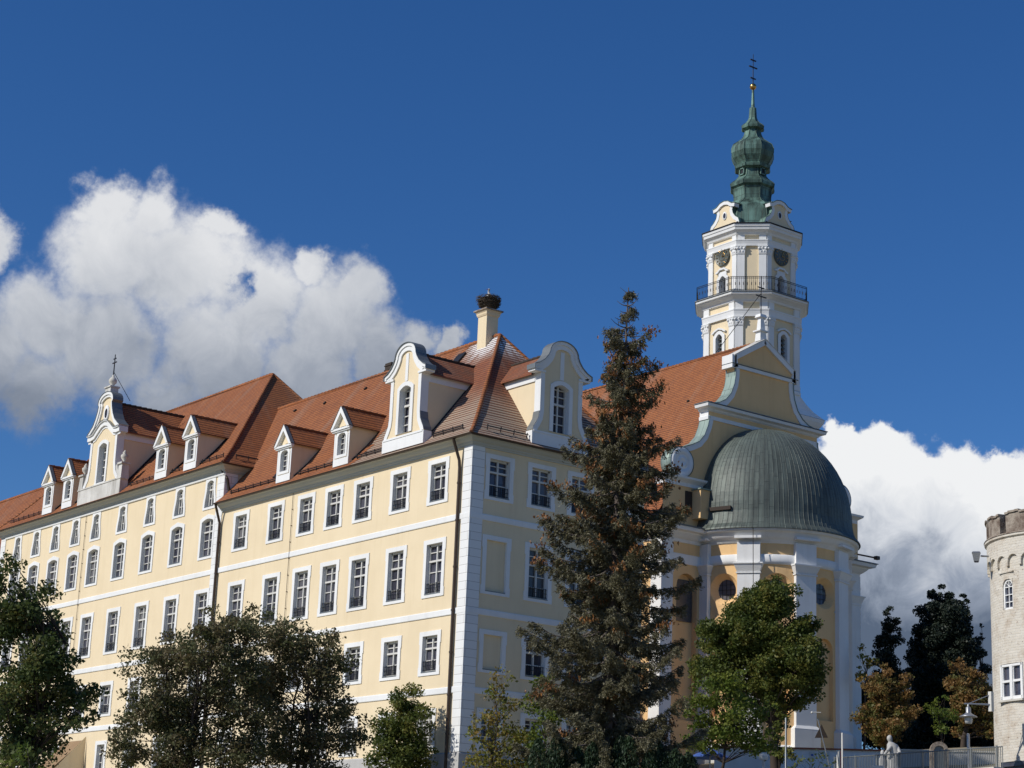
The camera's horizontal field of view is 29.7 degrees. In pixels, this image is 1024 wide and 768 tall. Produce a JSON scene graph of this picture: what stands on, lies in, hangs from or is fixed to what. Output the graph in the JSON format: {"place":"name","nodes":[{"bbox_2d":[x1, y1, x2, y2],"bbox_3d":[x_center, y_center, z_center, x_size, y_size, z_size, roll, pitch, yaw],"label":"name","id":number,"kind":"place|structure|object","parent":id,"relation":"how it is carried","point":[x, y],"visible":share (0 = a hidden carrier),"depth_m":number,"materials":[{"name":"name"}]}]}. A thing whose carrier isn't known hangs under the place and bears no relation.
{"place":"outdoors","nodes":[
{"label":"outdoors","id":0,"kind":"place"},
{"bbox_2d":[0,0,1023,748],"label":"sky","id":1,"kind":"structure","parent":0,"point":[210,197],"materials":[{"name":"blue"}]},
{"bbox_2d":[695,54,824,428],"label":"bell tower","id":2,"kind":"structure","parent":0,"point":[751,237],"depth_m":168.69,"materials":[{"name":"white paint"}]},
{"bbox_2d":[712,328,726,352],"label":"belfry window","id":3,"kind":"structure","parent":2,"relation":"in","point":[718,338],"depth_m":167.84,"materials":[{"name":"white paint"}]},
{"bbox_2d":[715,267,729,293],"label":"gallery door","id":4,"kind":"structure","parent":2,"relation":"in","point":[721,275],"depth_m":169.44,"materials":[{"name":"white paint"}]},
{"bbox_2d":[774,267,787,293],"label":"gallery door","id":5,"kind":"structure","parent":2,"relation":"in","point":[781,275],"depth_m":168.83,"materials":[{"name":"white paint"}]},
{"bbox_2d":[776,328,791,363],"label":"belfry window","id":6,"kind":"structure","parent":2,"relation":"in","point":[783,338],"depth_m":167.02,"materials":[{"name":"white paint"}]},
{"bbox_2d":[688,746,994,767],"bbox_3d":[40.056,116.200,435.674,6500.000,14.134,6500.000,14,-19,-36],"label":"ground","id":7,"kind":"structure","parent":0,"point":[712,765],"depth_m":120.98,"materials":[{"name":"grey"}]},
{"bbox_2d":[0,741,58,767],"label":"garden shrub","id":8,"kind":"object","parent":7,"relation":"on","point":[13,764],"visible":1,"depth_m":45.80,"materials":[{"name":"green plant"}]},
{"bbox_2d":[0,550,108,767],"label":"maple tree","id":9,"kind":"object","parent":7,"relation":"on","point":[45,661],"visible":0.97,"depth_m":57.62,"materials":[{"name":"green plant"}]},
{"bbox_2d":[44,737,85,767],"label":"porch annex","id":10,"kind":"object","parent":7,"relation":"on","point":[73,757],"visible":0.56,"depth_m":131.53,"materials":[{"name":"yellow paint"}]},
{"bbox_2d":[100,601,290,767],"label":"plum tree","id":11,"kind":"object","parent":7,"relation":"on","point":[188,655],"visible":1,"depth_m":81.35,"materials":[{"name":"green plant"}]},
{"bbox_2d":[226,606,373,767],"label":"plum tree","id":12,"kind":"object","parent":7,"relation":"on","point":[326,678],"visible":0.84,"depth_m":85.01,"materials":[{"name":"green plant"}]},
{"bbox_2d":[0,307,657,767],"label":"monastery building","id":13,"kind":"structure","parent":7,"relation":"on","point":[386,523],"depth_m":112.01,"materials":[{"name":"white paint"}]},
{"bbox_2d":[0,639,12,671],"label":"window","id":14,"kind":"structure","parent":13,"relation":"in","point":[9,654],"depth_m":145.82,"materials":[{"name":"white paint"}]},
{"bbox_2d":[7,568,20,600],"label":"window","id":15,"kind":"structure","parent":13,"relation":"in","point":[18,574],"depth_m":147.40,"materials":[{"name":"white paint"}]},
{"bbox_2d":[12,535,22,561],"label":"window","id":16,"kind":"structure","parent":13,"relation":"in","point":[18,540],"depth_m":147.90,"materials":[{"name":"white paint"}]},
{"bbox_2d":[25,561,39,599],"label":"window","id":17,"kind":"structure","parent":13,"relation":"in","point":[33,569],"depth_m":144.83,"materials":[{"name":"white paint"}]},
{"bbox_2d":[30,528,41,557],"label":"window","id":18,"kind":"structure","parent":13,"relation":"in","point":[36,543],"depth_m":145.32,"materials":[{"name":"white paint"}]},
{"bbox_2d":[45,556,58,595],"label":"window","id":19,"kind":"structure","parent":13,"relation":"in","point":[53,563],"depth_m":142.23,"materials":[{"name":"white paint"}]},
{"bbox_2d":[49,524,60,552],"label":"window","id":20,"kind":"structure","parent":13,"relation":"in","point":[55,538],"depth_m":142.79,"materials":[{"name":"glass"}]},
{"bbox_2d":[58,617,73,653],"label":"window","id":21,"kind":"structure","parent":13,"relation":"in","point":[68,621],"depth_m":137.99,"materials":[{"name":"white paint"}]},
{"bbox_2d":[63,551,79,591],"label":"window","id":22,"kind":"structure","parent":13,"relation":"in","point":[72,563],"depth_m":139.55,"materials":[{"name":"white paint"}]},
{"bbox_2d":[69,518,80,547],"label":"window","id":23,"kind":"structure","parent":13,"relation":"in","point":[75,532],"depth_m":140.23,"materials":[{"name":"white paint"}]},
{"bbox_2d":[77,612,93,658],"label":"window","id":24,"kind":"structure","parent":13,"relation":"in","point":[86,620],"depth_m":135.72,"materials":[{"name":"white paint"}]},
{"bbox_2d":[84,545,99,587],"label":"window","id":25,"kind":"structure","parent":13,"relation":"in","point":[93,553],"depth_m":137.02,"materials":[{"name":"white glass"}]},
{"bbox_2d":[89,510,101,541],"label":"window","id":26,"kind":"structure","parent":13,"relation":"in","point":[95,533],"depth_m":137.69,"materials":[{"name":"white paint"}]},
{"bbox_2d":[93,740,107,767],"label":"window","id":27,"kind":"structure","parent":13,"relation":"in","point":[99,761],"depth_m":130.36,"materials":[{"name":"white paint"}]},
{"bbox_2d":[98,680,113,716],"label":"window","id":28,"kind":"structure","parent":13,"relation":"in","point":[104,706],"depth_m":131.19,"materials":[{"name":"white paint"}]},
{"bbox_2d":[103,606,120,654],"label":"window","id":29,"kind":"structure","parent":13,"relation":"in","point":[113,614],"depth_m":132.56,"materials":[{"name":"white paint"}]},
{"bbox_2d":[110,538,126,581],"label":"window","id":30,"kind":"structure","parent":13,"relation":"in","point":[119,546],"depth_m":133.91,"materials":[{"name":"white glass"}]},
{"bbox_2d":[115,504,127,534],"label":"window","id":31,"kind":"structure","parent":13,"relation":"in","point":[121,526],"depth_m":134.60,"materials":[{"name":"white paint"}]},
{"bbox_2d":[125,676,141,711],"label":"window","id":32,"kind":"structure","parent":13,"relation":"in","point":[133,678],"depth_m":128.33,"materials":[{"name":"white paint"}]},
{"bbox_2d":[131,601,149,649],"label":"window","id":33,"kind":"structure","parent":13,"relation":"in","point":[141,609],"depth_m":129.41,"materials":[{"name":"white paint"}]},
{"bbox_2d":[138,530,154,574],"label":"window","id":34,"kind":"structure","parent":13,"relation":"in","point":[146,553],"depth_m":130.78,"materials":[{"name":"white glass"}]},
{"bbox_2d":[143,495,155,526],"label":"window","id":35,"kind":"structure","parent":13,"relation":"in","point":[150,511],"depth_m":131.42,"materials":[{"name":"white paint"}]},
{"bbox_2d":[160,594,179,644],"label":"window","id":36,"kind":"structure","parent":13,"relation":"in","point":[170,604],"depth_m":126.38,"materials":[{"name":"white paint"}]},
{"bbox_2d":[167,522,184,567],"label":"window","id":37,"kind":"structure","parent":13,"relation":"in","point":[176,539],"depth_m":127.59,"materials":[{"name":"white glass"}]},
{"bbox_2d":[172,486,185,518],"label":"window","id":38,"kind":"structure","parent":13,"relation":"in","point":[179,507],"depth_m":128.28,"materials":[{"name":"white paint"}]},
{"bbox_2d":[191,588,209,638],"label":"window","id":39,"kind":"structure","parent":13,"relation":"in","point":[201,596],"depth_m":123.33,"materials":[{"name":"white paint"}]},
{"bbox_2d":[197,514,214,560],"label":"window","id":40,"kind":"structure","parent":13,"relation":"in","point":[206,533],"depth_m":124.51,"materials":[{"name":"white glass"}]},
{"bbox_2d":[202,477,216,510],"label":"window","id":41,"kind":"structure","parent":13,"relation":"in","point":[210,489],"depth_m":125.19,"materials":[{"name":"white paint"}]},
{"bbox_2d":[226,579,244,630],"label":"window","id":42,"kind":"structure","parent":13,"relation":"in","point":[235,591],"depth_m":120.01,"materials":[{"name":"white paint"}]},
{"bbox_2d":[231,509,249,551],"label":"window","id":43,"kind":"structure","parent":13,"relation":"in","point":[241,519],"depth_m":121.07,"materials":[{"name":"white paint"}]},
{"bbox_2d":[259,572,280,625],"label":"window","id":44,"kind":"structure","parent":13,"relation":"in","point":[270,582],"depth_m":116.71,"materials":[{"name":"white paint"}]},
{"bbox_2d":[265,500,285,543],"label":"window","id":45,"kind":"structure","parent":13,"relation":"in","point":[275,521],"depth_m":117.89,"materials":[{"name":"white paint"}]},
{"bbox_2d":[289,565,311,621],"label":"window","id":46,"kind":"structure","parent":13,"relation":"in","point":[301,576],"depth_m":114.01,"materials":[{"name":"white paint"}]},
{"bbox_2d":[295,491,315,536],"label":"window","id":47,"kind":"structure","parent":13,"relation":"in","point":[306,502],"depth_m":115.21,"materials":[{"name":"white paint"}]},
{"bbox_2d":[317,559,339,616],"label":"window","id":48,"kind":"structure","parent":13,"relation":"in","point":[329,571],"depth_m":111.64,"materials":[{"name":"white paint"}]},
{"bbox_2d":[323,484,344,530],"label":"window","id":49,"kind":"structure","parent":13,"relation":"in","point":[333,495],"depth_m":112.90,"materials":[{"name":"white paint"}]},
{"bbox_2d":[338,716,358,756],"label":"window","id":50,"kind":"structure","parent":13,"relation":"in","point":[355,721],"depth_m":106.71,"materials":[{"name":"white paint"}]},
{"bbox_2d":[343,641,363,685],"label":"window","id":51,"kind":"structure","parent":13,"relation":"in","point":[357,648],"depth_m":107.88,"materials":[{"name":"white paint"}]},
{"bbox_2d":[346,553,369,611],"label":"window","id":52,"kind":"structure","parent":13,"relation":"in","point":[358,568],"depth_m":109.32,"materials":[{"name":"white paint"}]},
{"bbox_2d":[352,476,373,523],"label":"window","id":53,"kind":"structure","parent":13,"relation":"in","point":[363,488],"depth_m":110.56,"materials":[{"name":"white paint"}]},
{"bbox_2d":[379,635,401,680],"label":"window","id":54,"kind":"structure","parent":13,"relation":"in","point":[391,647],"depth_m":105.24,"materials":[{"name":"white paint"}]},
{"bbox_2d":[383,545,407,605],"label":"window","id":55,"kind":"structure","parent":13,"relation":"in","point":[395,558],"depth_m":106.48,"materials":[{"name":"white paint"}]},
{"bbox_2d":[388,466,411,514],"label":"window","id":56,"kind":"structure","parent":13,"relation":"in","point":[399,502],"depth_m":107.73,"materials":[{"name":"white paint"}]},
{"bbox_2d":[417,708,436,749],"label":"window","id":57,"kind":"structure","parent":13,"relation":"in","point":[433,718],"depth_m":100.96,"materials":[{"name":"white paint"}]},
{"bbox_2d":[417,629,441,676],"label":"window","id":58,"kind":"structure","parent":13,"relation":"in","point":[429,641],"depth_m":102.45,"materials":[{"name":"white paint"}]},
{"bbox_2d":[421,536,446,598],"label":"window","id":59,"kind":"structure","parent":13,"relation":"in","point":[434,550],"depth_m":103.71,"materials":[{"name":"white glass"}]},
{"bbox_2d":[426,456,449,505],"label":"window","id":60,"kind":"structure","parent":13,"relation":"in","point":[438,469],"depth_m":104.93,"materials":[{"name":"white paint"}]},
{"bbox_2d":[475,293,501,308],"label":"stork nest","id":61,"kind":"object","parent":13,"relation":"on","point":[491,301],"visible":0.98,"depth_m":114.15,"materials":[{"name":"wood"}]},
{"bbox_2d":[475,707,502,751],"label":"window","id":62,"kind":"structure","parent":13,"relation":"in","point":[478,714],"depth_m":99.93,"materials":[{"name":"white paint"}]},
{"bbox_2d":[477,628,506,674],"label":"blind window","id":63,"kind":"structure","parent":13,"relation":"in","point":[492,644],"depth_m":101.08,"materials":[{"name":"white paint"}]},
{"bbox_2d":[480,534,511,597],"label":"blind window","id":64,"kind":"structure","parent":13,"relation":"in","point":[495,571],"depth_m":102.27,"materials":[{"name":"white paint"}]},
{"bbox_2d":[484,453,514,503],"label":"window","id":65,"kind":"structure","parent":13,"relation":"in","point":[499,476],"depth_m":103.63,"materials":[{"name":"white paint"}]},
{"bbox_2d":[520,713,545,754],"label":"window","id":66,"kind":"structure","parent":13,"relation":"in","point":[525,719],"depth_m":101.77,"materials":[{"name":"white paint"}]},
{"bbox_2d":[520,636,548,680],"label":"window","id":67,"kind":"structure","parent":13,"relation":"in","point":[536,665],"depth_m":102.72,"materials":[{"name":"white paint"}]},
{"bbox_2d":[523,542,552,604],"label":"window","id":68,"kind":"structure","parent":13,"relation":"in","point":[537,588],"depth_m":103.96,"materials":[{"name":"white paint"}]},
{"bbox_2d":[526,462,555,512],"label":"window","id":69,"kind":"structure","parent":13,"relation":"in","point":[538,497],"depth_m":105.29,"materials":[{"name":"white paint"}]},
{"bbox_2d":[561,718,579,737],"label":"window","id":70,"kind":"structure","parent":13,"relation":"in","point":[566,727],"depth_m":103.38,"materials":[{"name":"white paint"}]},
{"bbox_2d":[561,649,585,682],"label":"window","id":71,"kind":"structure","parent":13,"relation":"in","point":[564,670],"depth_m":104.37,"materials":[{"name":"white paint"}]},
{"bbox_2d":[564,550,588,607],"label":"window","id":72,"kind":"structure","parent":13,"relation":"in","point":[573,586],"depth_m":105.57,"materials":[{"name":"white paint"}]},
{"bbox_2d":[566,470,594,518],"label":"window","id":73,"kind":"structure","parent":13,"relation":"in","point":[573,476],"depth_m":106.92,"materials":[{"name":"white paint"}]},
{"bbox_2d":[362,682,438,767],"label":"young hornbeam","id":74,"kind":"object","parent":7,"relation":"on","point":[409,747],"visible":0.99,"depth_m":98.70,"materials":[{"name":"green plant"}]},
{"bbox_2d":[462,664,532,767],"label":"birch tree","id":75,"kind":"object","parent":7,"relation":"on","point":[492,763],"visible":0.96,"depth_m":80.84,"materials":[{"name":"green plant"}]},
{"bbox_2d":[517,674,565,767],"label":"field maple","id":76,"kind":"object","parent":7,"relation":"on","point":[547,715],"visible":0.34,"depth_m":84.86,"materials":[{"name":"green plant"}]},
{"bbox_2d":[525,736,572,767],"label":"yew shrub","id":77,"kind":"object","parent":7,"relation":"on","point":[553,761],"visible":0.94,"depth_m":76.27,"materials":[{"name":"green plant"}]},
{"bbox_2d":[569,741,614,767],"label":"yew shrub","id":78,"kind":"object","parent":7,"relation":"on","point":[579,756],"visible":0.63,"depth_m":76.23,"materials":[{"name":"green plant"}]},
{"bbox_2d":[510,287,709,767],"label":"spruce tree","id":79,"kind":"object","parent":7,"relation":"on","point":[615,598],"visible":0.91,"depth_m":79.96,"materials":[{"name":"green plant"}]},
{"bbox_2d":[608,735,661,767],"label":"yew shrub","id":80,"kind":"object","parent":7,"relation":"on","point":[621,748],"visible":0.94,"depth_m":76.16,"materials":[{"name":"green plant"}]},
{"bbox_2d":[648,740,698,767],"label":"yew shrub","id":81,"kind":"object","parent":7,"relation":"on","point":[676,759],"visible":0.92,"depth_m":76.00,"materials":[{"name":"green plant"}]},
{"bbox_2d":[693,748,730,767],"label":"market umbrella","id":82,"kind":"object","parent":7,"relation":"on","point":[700,756],"visible":0.56,"depth_m":88.20,"materials":[{"name":"blue fabric"}]},
{"bbox_2d":[678,667,780,767],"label":"maple tree","id":83,"kind":"object","parent":7,"relation":"on","point":[726,728],"visible":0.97,"depth_m":86.29,"materials":[{"name":"green plant"}]},
{"bbox_2d":[582,276,879,767],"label":"church building","id":84,"kind":"structure","parent":7,"relation":"on","point":[763,492],"depth_m":138.86,"materials":[{"name":"paint"}]},
{"bbox_2d":[676,579,691,622],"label":"nave window","id":85,"kind":"structure","parent":84,"relation":"in","point":[686,599],"depth_m":138.03,"materials":[{"name":"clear glass"}]},
{"bbox_2d":[718,580,735,599],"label":"oval window","id":86,"kind":"structure","parent":84,"relation":"in","point":[727,588],"depth_m":137.79,"materials":[{"name":"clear glass"}]},
{"bbox_2d":[816,584,825,604],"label":"oval window","id":87,"kind":"structure","parent":84,"relation":"in","point":[820,591],"depth_m":138.03,"materials":[{"name":"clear glass"}]},
{"bbox_2d":[685,574,832,767],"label":"lime tree","id":88,"kind":"object","parent":7,"relation":"on","point":[763,645],"visible":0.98,"depth_m":97.85,"materials":[{"name":"green plant"}]},
{"bbox_2d":[785,717,786,767],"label":"lamp pole","id":89,"kind":"object","parent":7,"relation":"on","point":[785,742],"visible":1,"depth_m":94.79,"materials":[{"name":"grey metal"}]},
{"bbox_2d":[714,746,885,767],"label":"churchyard wall","id":90,"kind":"structure","parent":7,"relation":"on","point":[746,761],"depth_m":114.78,"materials":[{"name":"white paint"}]},
{"bbox_2d":[787,749,836,767],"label":"garden shrub","id":91,"kind":"object","parent":7,"relation":"on","point":[822,755],"visible":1,"depth_m":89.60,"materials":[{"name":"green plant"}]},
{"bbox_2d":[811,711,829,767],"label":"road sign","id":92,"kind":"object","parent":7,"relation":"on","point":[821,733],"visible":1,"depth_m":89.73,"materials":[{"name":"metal"}]},
{"bbox_2d":[855,643,878,748],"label":"birch tree","id":93,"kind":"object","parent":7,"relation":"on","point":[859,676],"visible":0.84,"depth_m":137.35,"materials":[{"name":"green plant"}]},
{"bbox_2d":[849,662,923,748],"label":"chestnut tree","id":94,"kind":"object","parent":7,"relation":"on","point":[885,713],"visible":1,"depth_m":128.13,"materials":[{"name":"brown plant"}]},
{"bbox_2d":[861,606,916,749],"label":"dark conifer","id":95,"kind":"object","parent":7,"relation":"on","point":[888,640],"visible":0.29,"depth_m":160.92,"materials":[{"name":"green plant"}]},
{"bbox_2d":[879,735,900,767],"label":"stone statue","id":96,"kind":"object","parent":7,"relation":"on","point":[892,747],"visible":0.79,"depth_m":91.84,"materials":[{"name":"stone"}]},
{"bbox_2d":[929,742,948,767],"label":"arched gateway","id":97,"kind":"object","parent":7,"relation":"on","point":[935,746],"visible":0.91,"depth_m":107.86,"materials":[{"name":"stone"}]},
{"bbox_2d":[922,694,959,741],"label":"young maple","id":98,"kind":"object","parent":7,"relation":"on","point":[937,711],"visible":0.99,"depth_m":114.03,"materials":[{"name":"green plant"}]},
{"bbox_2d":[899,584,993,749],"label":"dark conifer","id":99,"kind":"object","parent":7,"relation":"on","point":[943,630],"visible":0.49,"depth_m":163.40,"materials":[{"name":"green plant"}]},
{"bbox_2d":[900,749,994,766],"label":"garden wall","id":100,"kind":"structure","parent":7,"relation":"on","point":[919,750],"depth_m":113.48,"materials":[{"name":"stone"}]},
{"bbox_2d":[942,657,993,747],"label":"chestnut tree","id":101,"kind":"object","parent":7,"relation":"on","point":[967,691],"visible":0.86,"depth_m":123.17,"materials":[{"name":"brown plant"}]},
{"bbox_2d":[975,623,991,684],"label":"dark conifer","id":102,"kind":"object","parent":7,"relation":"on","point":[986,669],"visible":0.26,"depth_m":174.44,"materials":[{"name":"green plant"}]},
{"bbox_2d":[984,508,1023,767],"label":"round tower","id":103,"kind":"structure","parent":7,"relation":"on","point":[1004,544],"depth_m":84.08,"materials":[{"name":"brick"}]},
{"bbox_2d":[960,691,993,723],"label":"bracket lamp","id":104,"kind":"object","parent":103,"relation":"attached to","point":[968,715],"visible":1,"depth_m":81.71,"materials":[{"name":"metal"}]},
{"bbox_2d":[972,551,988,562],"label":"flood light","id":105,"kind":"object","parent":103,"relation":"attached to","point":[976,556],"visible":1,"depth_m":85.85,"materials":[{"name":"metal"}]},
{"bbox_2d":[1004,579,1012,609],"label":"arched window","id":106,"kind":"structure","parent":103,"relation":"in","point":[1008,587],"depth_m":84.50,"materials":[{"name":"white paint"}]},
{"bbox_2d":[1000,662,1023,699],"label":"casement window","id":107,"kind":"structure","parent":103,"relation":"in","point":[1011,675],"depth_m":83.31,"materials":[{"name":"white paint"}]},
{"bbox_2d":[1001,761,1023,767],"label":"ground window","id":108,"kind":"structure","parent":103,"relation":"in","point":[1014,764],"depth_m":82.48,"materials":[{"name":"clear glass"}]},
{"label":"kerb wall","id":109,"kind":"object","parent":7,"relation":"on","visible":0},
{"bbox_2d":[834,745,1002,767],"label":"iron railing","id":110,"kind":"object","parent":109,"relation":"on","point":[970,749],"visible":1,"depth_m":83.68,"materials":[{"name":"grey metal"}]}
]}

